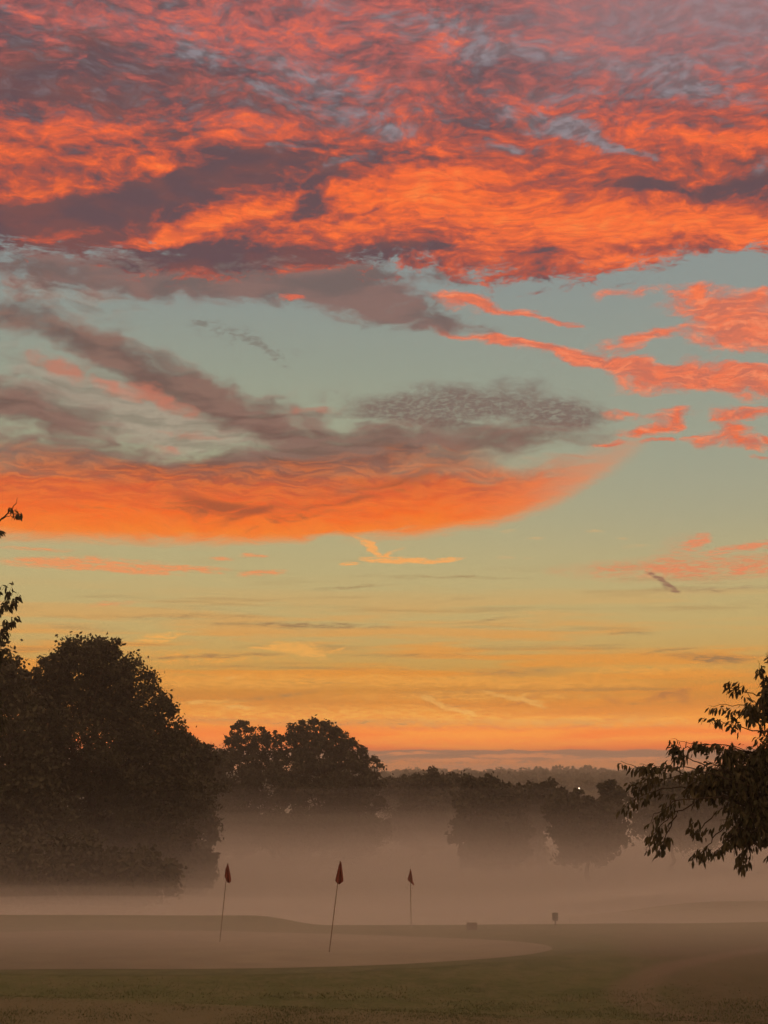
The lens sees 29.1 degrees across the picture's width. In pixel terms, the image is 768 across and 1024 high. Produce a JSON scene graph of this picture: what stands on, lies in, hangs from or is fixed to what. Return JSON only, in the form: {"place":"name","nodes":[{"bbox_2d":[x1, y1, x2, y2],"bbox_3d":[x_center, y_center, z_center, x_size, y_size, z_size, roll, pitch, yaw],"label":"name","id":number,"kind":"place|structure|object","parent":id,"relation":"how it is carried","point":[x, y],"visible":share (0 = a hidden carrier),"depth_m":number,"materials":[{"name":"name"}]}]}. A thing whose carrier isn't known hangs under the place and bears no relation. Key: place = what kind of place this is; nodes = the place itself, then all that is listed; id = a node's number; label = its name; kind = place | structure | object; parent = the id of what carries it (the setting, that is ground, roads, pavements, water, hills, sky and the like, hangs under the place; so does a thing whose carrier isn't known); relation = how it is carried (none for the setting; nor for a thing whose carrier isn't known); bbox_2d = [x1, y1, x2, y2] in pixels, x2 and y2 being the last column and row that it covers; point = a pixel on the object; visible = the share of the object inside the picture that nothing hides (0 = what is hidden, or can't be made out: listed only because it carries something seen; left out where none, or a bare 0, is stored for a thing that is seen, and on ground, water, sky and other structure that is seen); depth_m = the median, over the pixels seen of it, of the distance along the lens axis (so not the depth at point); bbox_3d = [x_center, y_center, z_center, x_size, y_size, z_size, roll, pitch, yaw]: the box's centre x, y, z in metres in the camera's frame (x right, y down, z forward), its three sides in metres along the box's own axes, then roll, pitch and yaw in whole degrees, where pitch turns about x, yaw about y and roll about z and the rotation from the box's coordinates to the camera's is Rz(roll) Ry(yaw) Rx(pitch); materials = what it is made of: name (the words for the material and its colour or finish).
{"place":"outdoors","nodes":[
{"label":"outdoors","id":0,"kind":"place"},
{"bbox_2d":[0,781,767,1023],"bbox_3d":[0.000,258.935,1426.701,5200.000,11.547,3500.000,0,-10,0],"label":"ground","id":1,"kind":"structure","parent":0,"point":[635,918],"depth_m":44.24,"materials":[{"name":"green plant"}]},
{"bbox_2d":[0,497,22,737],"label":"ash tree","id":2,"kind":"object","parent":1,"relation":"on","point":[6,625],"visible":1,"depth_m":46.05,"materials":[{"name":"green plant"}]},
{"bbox_2d":[0,635,82,913],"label":"broadleaf tree","id":3,"kind":"object","parent":1,"relation":"on","point":[24,792],"visible":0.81,"depth_m":99.81,"materials":[{"name":"green plant"}]},
{"bbox_2d":[0,824,106,914],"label":"bush","id":4,"kind":"object","parent":1,"relation":"on","point":[23,875],"visible":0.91,"depth_m":82.33,"materials":[{"name":"green plant"}]},
{"bbox_2d":[0,631,216,910],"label":"broadleaf tree","id":5,"kind":"object","parent":1,"relation":"on","point":[131,801],"visible":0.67,"depth_m":107.60,"materials":[{"name":"green plant"}]},
{"bbox_2d":[30,828,189,914],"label":"bush","id":6,"kind":"object","parent":1,"relation":"on","point":[138,878],"visible":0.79,"depth_m":84.20,"materials":[{"name":"green plant"}]},
{"bbox_2d":[162,843,220,906],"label":"bush","id":7,"kind":"object","parent":1,"relation":"on","point":[201,873],"visible":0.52,"depth_m":114.09,"materials":[{"name":"green plant"}]},
{"bbox_2d":[173,733,232,899],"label":"broadleaf tree","id":8,"kind":"object","parent":1,"relation":"on","point":[208,819],"visible":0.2,"depth_m":125.45,"materials":[{"name":"green plant"}]},
{"bbox_2d":[204,743,249,851],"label":"broadleaf tree","id":9,"kind":"object","parent":1,"relation":"on","point":[217,750],"visible":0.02,"depth_m":201.64,"materials":[{"name":"green plant"}]},
{"bbox_2d":[203,795,269,864],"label":"bush","id":10,"kind":"object","parent":1,"relation":"on","point":[235,836],"visible":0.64,"depth_m":173.45,"materials":[{"name":"green plant"}]},
{"bbox_2d":[211,719,288,858],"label":"broadleaf tree","id":11,"kind":"object","parent":1,"relation":"on","point":[251,776],"visible":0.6,"depth_m":186.26,"materials":[{"name":"green plant"}]},
{"bbox_2d":[243,802,338,866],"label":"bush","id":12,"kind":"object","parent":1,"relation":"on","point":[280,833],"visible":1,"depth_m":169.40,"materials":[{"name":"green plant"}]},
{"bbox_2d":[0,923,592,974],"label":"fringe","id":13,"kind":"object","parent":1,"relation":"on","point":[559,947],"visible":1,"depth_m":35.57,"materials":[{"name":"green plant"}]},
{"bbox_2d":[0,930,551,969],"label":"putting green","id":14,"kind":"object","parent":13,"relation":"on","point":[117,949],"visible":1,"depth_m":37.96,"materials":[{"name":"green plant"}]},
{"bbox_2d":[218,863,230,941],"bbox_3d":[-4.432,10.901,41.141,0.330,2.222,0.116,0,-10,0],"label":"golf flag","id":15,"kind":"object","parent":14,"relation":"on","point":[227,875],"visible":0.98,"depth_m":41.25,"materials":[{"name":"paint"}]},
{"bbox_2d":[329,861,342,951],"bbox_3d":[-1.240,10.081,37.653,0.404,2.355,0.110,-1,-10,6],"label":"golf flag","id":16,"kind":"object","parent":14,"relation":"on","point":[339,878],"visible":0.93,"depth_m":37.76,"materials":[{"name":"paint"}]},
{"bbox_2d":[259,714,390,861],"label":"broadleaf tree","id":17,"kind":"object","parent":1,"relation":"on","point":[336,783],"visible":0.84,"depth_m":179.25,"materials":[{"name":"green plant"}]},
{"bbox_2d":[305,799,395,864],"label":"bush","id":18,"kind":"object","parent":1,"relation":"on","point":[365,830],"visible":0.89,"depth_m":172.42,"materials":[{"name":"green plant"}]},
{"bbox_2d":[67,769,707,821],"bbox_3d":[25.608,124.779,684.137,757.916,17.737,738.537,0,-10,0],"label":"hedgerow","id":19,"kind":"object","parent":1,"relation":"on","point":[587,783],"visible":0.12,"depth_m":799.26,"materials":[{"name":"green plant"}]},
{"bbox_2d":[365,773,425,843],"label":"broadleaf tree","id":20,"kind":"object","parent":1,"relation":"on","point":[390,791],"visible":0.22,"depth_m":224.76,"materials":[{"name":"green plant"}]},
{"bbox_2d":[407,869,413,926],"bbox_3d":[0.848,12.177,46.527,0.222,1.874,0.109,0,-10,0],"label":"golf flag","id":21,"kind":"object","parent":1,"relation":"on","point":[410,879],"visible":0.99,"depth_m":46.60,"materials":[{"name":"paint"}]},
{"bbox_2d":[381,787,456,855],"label":"bush","id":22,"kind":"object","parent":1,"relation":"on","point":[416,830],"visible":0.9,"depth_m":189.66,"materials":[{"name":"green plant"}]},
{"bbox_2d":[393,765,463,852],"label":"broadleaf tree","id":23,"kind":"object","parent":1,"relation":"on","point":[422,785],"visible":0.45,"depth_m":199.21,"materials":[{"name":"green plant"}]},
{"bbox_2d":[227,764,709,777],"bbox_3d":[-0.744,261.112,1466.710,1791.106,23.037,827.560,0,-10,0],"label":"woodland","id":24,"kind":"object","parent":1,"relation":"on","point":[585,769],"visible":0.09,"depth_m":1274.29,"materials":[{"name":"green plant"}]},
{"bbox_2d":[444,770,539,875],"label":"broadleaf tree","id":25,"kind":"object","parent":1,"relation":"on","point":[490,821],"visible":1,"depth_m":154.79,"materials":[{"name":"green plant"}]},
{"bbox_2d":[511,776,559,868],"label":"broadleaf tree","id":26,"kind":"object","parent":1,"relation":"on","point":[540,791],"visible":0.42,"depth_m":167.79,"materials":[{"name":"green plant"}]},
{"bbox_2d":[552,913,557,925],"bbox_3d":[5.350,12.786,46.267,0.178,0.508,0.173,1,-10,-6],"label":"sign","id":27,"kind":"object","parent":1,"relation":"on","point":[555,917],"visible":0.93,"depth_m":46.22,"materials":[{"name":"paint"}]},
{"bbox_2d":[540,779,634,884],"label":"broadleaf tree","id":28,"kind":"object","parent":1,"relation":"on","point":[587,828],"visible":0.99,"depth_m":141.70,"materials":[{"name":"green plant"}]},
{"bbox_2d":[616,653,767,877],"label":"chestnut tree","id":29,"kind":"object","parent":1,"relation":"on","point":[748,774],"visible":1,"depth_m":24.52,"materials":[{"name":"green plant"}]},
{"bbox_2d":[624,769,767,874],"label":"broadleaf tree","id":30,"kind":"object","parent":1,"relation":"on","point":[703,813],"visible":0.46,"depth_m":153.66,"materials":[{"name":"green plant"}]},
{"bbox_2d":[0,975,767,1023],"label":"grass","id":31,"kind":"structure","parent":0,"point":[456,1015],"depth_m":26.60,"materials":[{"name":"green plant"}]},
{"bbox_2d":[0,0,767,772],"label":"sky","id":32,"kind":"structure","parent":0,"point":[394,373],"materials":[{"name":"orange"}]},
{"bbox_2d":[466,922,476,929],"bbox_3d":[2.686,12.678,45.278,0.338,0.233,0.199,-1,-10,8],"label":"storage box","id":33,"kind":"object","parent":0,"point":[471,925],"visible":1,"depth_m":45.20,"materials":[{"name":"brown wood"}]}
]}

